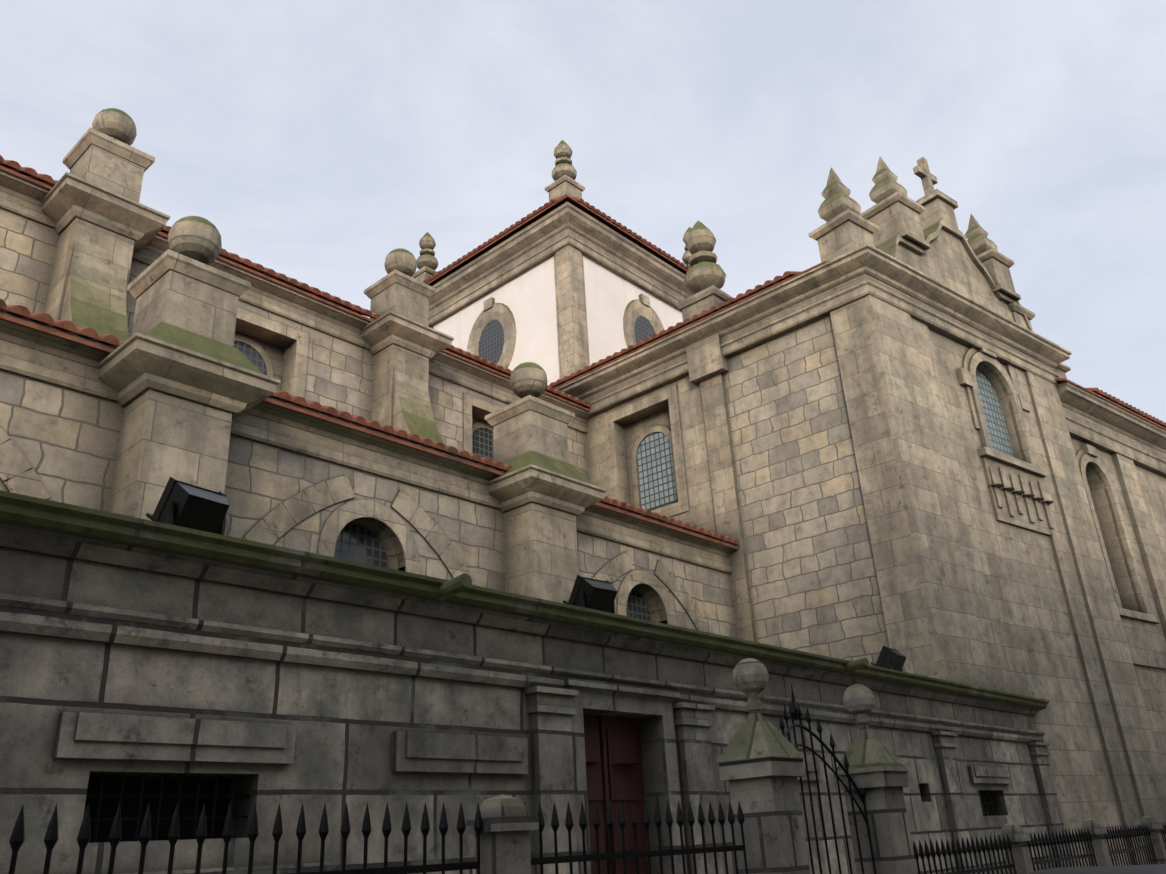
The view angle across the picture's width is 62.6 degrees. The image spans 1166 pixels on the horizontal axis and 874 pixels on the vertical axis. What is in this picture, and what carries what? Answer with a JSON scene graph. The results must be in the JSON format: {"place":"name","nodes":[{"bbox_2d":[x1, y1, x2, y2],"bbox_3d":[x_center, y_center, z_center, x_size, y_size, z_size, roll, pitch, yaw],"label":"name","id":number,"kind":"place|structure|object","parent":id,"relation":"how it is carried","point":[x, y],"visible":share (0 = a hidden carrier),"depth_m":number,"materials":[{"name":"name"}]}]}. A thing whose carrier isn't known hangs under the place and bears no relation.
{"place":"outdoors","nodes":[
{"label":"outdoors","id":0,"kind":"place"},
{"bbox_2d":[83,777,230,842],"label":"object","id":1,"kind":"object","parent":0,"point":[109,805],"visible":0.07,"depth_m":9.51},
{"bbox_2d":[233,341,493,459],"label":"windows","id":2,"kind":"structure","parent":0,"point":[482,442],"depth_m":32.71,"materials":[{"name":"grey glass"}]},
{"bbox_2d":[478,316,655,363],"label":"oval windows","id":3,"kind":"structure","parent":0,"point":[491,344],"depth_m":43.66,"materials":[{"name":"grey glass"}]},
{"bbox_2d":[0,0,1165,421],"label":"sky","id":4,"kind":"structure","parent":0,"point":[320,140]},
{"bbox_2d":[724,314,889,665],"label":"transept wall","id":5,"kind":"structure","parent":0,"point":[813,578],"depth_m":29.19,"materials":[{"name":"beige stone"}]},
{"bbox_2d":[1028,864,1165,873],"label":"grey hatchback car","id":6,"kind":"object","parent":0,"point":[1144,869],"visible":1,"depth_m":9.13,"materials":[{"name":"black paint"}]},
{"label":"ground","id":7,"kind":"structure","parent":0,"visible":0},
{"bbox_2d":[0,490,1072,873],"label":"annex wall","id":8,"kind":"structure","parent":7,"relation":"on","point":[286,680],"depth_m":11.02,"materials":[{"name":"grey stone"}]},
{"bbox_2d":[146,477,229,534],"bbox_3d":[-4.280,0.846,10.447,0.656,0.682,0.675,-18,-27,30],"label":"floodlight","id":9,"kind":"object","parent":8,"relation":"on","point":[184,504],"visible":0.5,"depth_m":10.26,"materials":[{"name":"black metal"}]},
{"bbox_2d":[0,108,1071,678],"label":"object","id":10,"kind":"object","parent":8,"relation":"on","point":[182,382],"visible":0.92,"depth_m":26.00,"materials":[{"name":"stone"}]},
{"bbox_2d":[0,208,588,478],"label":"clerestory wall","id":11,"kind":"structure","parent":10,"relation":"attached to","point":[339,374],"depth_m":27.80,"materials":[{"name":"beige stone"}]},
{"bbox_2d":[0,370,736,637],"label":"aisle wall","id":12,"kind":"structure","parent":10,"relation":"attached to","point":[65,441],"depth_m":19.07,"materials":[{"name":"beige stone"}]},
{"bbox_2d":[334,524,650,620],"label":"arched windows","id":13,"kind":"structure","parent":12,"relation":"in","point":[356,543],"depth_m":20.75,"materials":[{"name":"grey glass"}]},
{"bbox_2d":[0,155,829,549],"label":"roof tiles","id":14,"kind":"object","parent":10,"relation":"on","point":[28,173],"visible":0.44,"depth_m":27.82,"materials":[{"name":"tile"}]},
{"bbox_2d":[434,256,682,384],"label":"tower wall","id":15,"kind":"structure","parent":10,"relation":"on","point":[528,298],"depth_m":42.29,"materials":[{"name":"white paint"}]},
{"bbox_2d":[809,157,1034,330],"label":"transept gable cross pinnacles","id":16,"kind":"object","parent":10,"relation":"on","point":[924,235],"visible":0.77,"depth_m":34.08,"materials":[{"name":"stone"}]},
{"bbox_2d":[86,773,999,842],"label":"barred windows","id":17,"kind":"structure","parent":8,"relation":"in","point":[157,818],"depth_m":9.21,"materials":[{"name":"black metal"}]},
{"bbox_2d":[563,575,616,613],"bbox_3d":[0.137,2.532,14.948,0.675,0.682,0.656,17,-31,-39],"label":"floodlight","id":18,"kind":"object","parent":8,"relation":"on","point":[595,594],"visible":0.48,"depth_m":14.77,"materials":[{"name":"black metal"}]},
{"bbox_2d":[583,714,648,873],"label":"annex door","id":19,"kind":"structure","parent":8,"relation":"in","point":[614,771],"depth_m":14.14,"materials":[{"name":"red wood"}]},
{"bbox_2d":[870,645,905,670],"bbox_3d":[7.018,5.160,21.959,0.656,0.682,0.675,-20,-28,34],"label":"floodlight","id":20,"kind":"object","parent":8,"relation":"on","point":[891,658],"visible":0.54,"depth_m":21.75,"materials":[{"name":"black metal"}]},
{"bbox_2d":[586,374,757,641],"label":"stone wall","id":21,"kind":"structure","parent":7,"relation":"on","point":[701,513],"depth_m":33.10,"materials":[{"name":"beige stone"}]},
{"bbox_2d":[637,432,675,509],"bbox_3d":[2.600,1.145,34.285,1.625,2.812,0.001,-22,-30,37],"label":"arched window","id":22,"kind":"structure","parent":21,"relation":"in","point":[655,473],"depth_m":34.25,"materials":[{"name":"grey glass"}]},
{"bbox_2d":[466,658,1165,873],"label":"gate pillars","id":23,"kind":"structure","parent":7,"relation":"on","point":[761,764],"depth_m":8.19,"materials":[{"name":"stone"}]},
{"bbox_2d":[8,684,1165,873],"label":"iron fence","id":24,"kind":"object","parent":23,"relation":"attached to","point":[17,840],"visible":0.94,"depth_m":6.81,"materials":[{"name":"black metal"}]},
{"bbox_2d":[864,294,1165,866],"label":"facade wall","id":25,"kind":"structure","parent":7,"relation":"on","point":[1017,590],"depth_m":29.38,"materials":[{"name":"beige stone"}]},
{"bbox_2d":[976,369,1012,456],"bbox_3d":[13.771,-0.738,32.755,0.001,3.625,2.500,-29,-34,45],"label":"arched window","id":26,"kind":"structure","parent":25,"relation":"in","point":[995,423],"depth_m":33.12,"materials":[{"name":"grey glass"}]},
{"bbox_2d":[1071,437,1165,779],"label":"stone wall","id":27,"kind":"structure","parent":7,"relation":"on","point":[1128,495],"depth_m":36.01,"materials":[{"name":"beige stone"}]},
{"bbox_2d":[1091,496,1122,607],"bbox_3d":[18.978,3.841,35.692,0.001,5.750,2.000,-29,-34,45],"label":"window","id":28,"kind":"structure","parent":27,"relation":"in","point":[1107,553],"depth_m":36.12,"materials":[{"name":"grey glass"}]},
{"bbox_2d":[1054,363,1165,476],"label":"cornice","id":29,"kind":"structure","parent":27,"relation":"on","point":[1098,422],"depth_m":38.00,"materials":[{"name":"beige stone"}]},
{"bbox_2d":[1055,378,1165,429],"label":"chancel roof tiles","id":30,"kind":"object","parent":29,"relation":"on","point":[1105,396],"visible":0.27,"depth_m":38.27,"materials":[{"name":"brown tile"}]}
]}

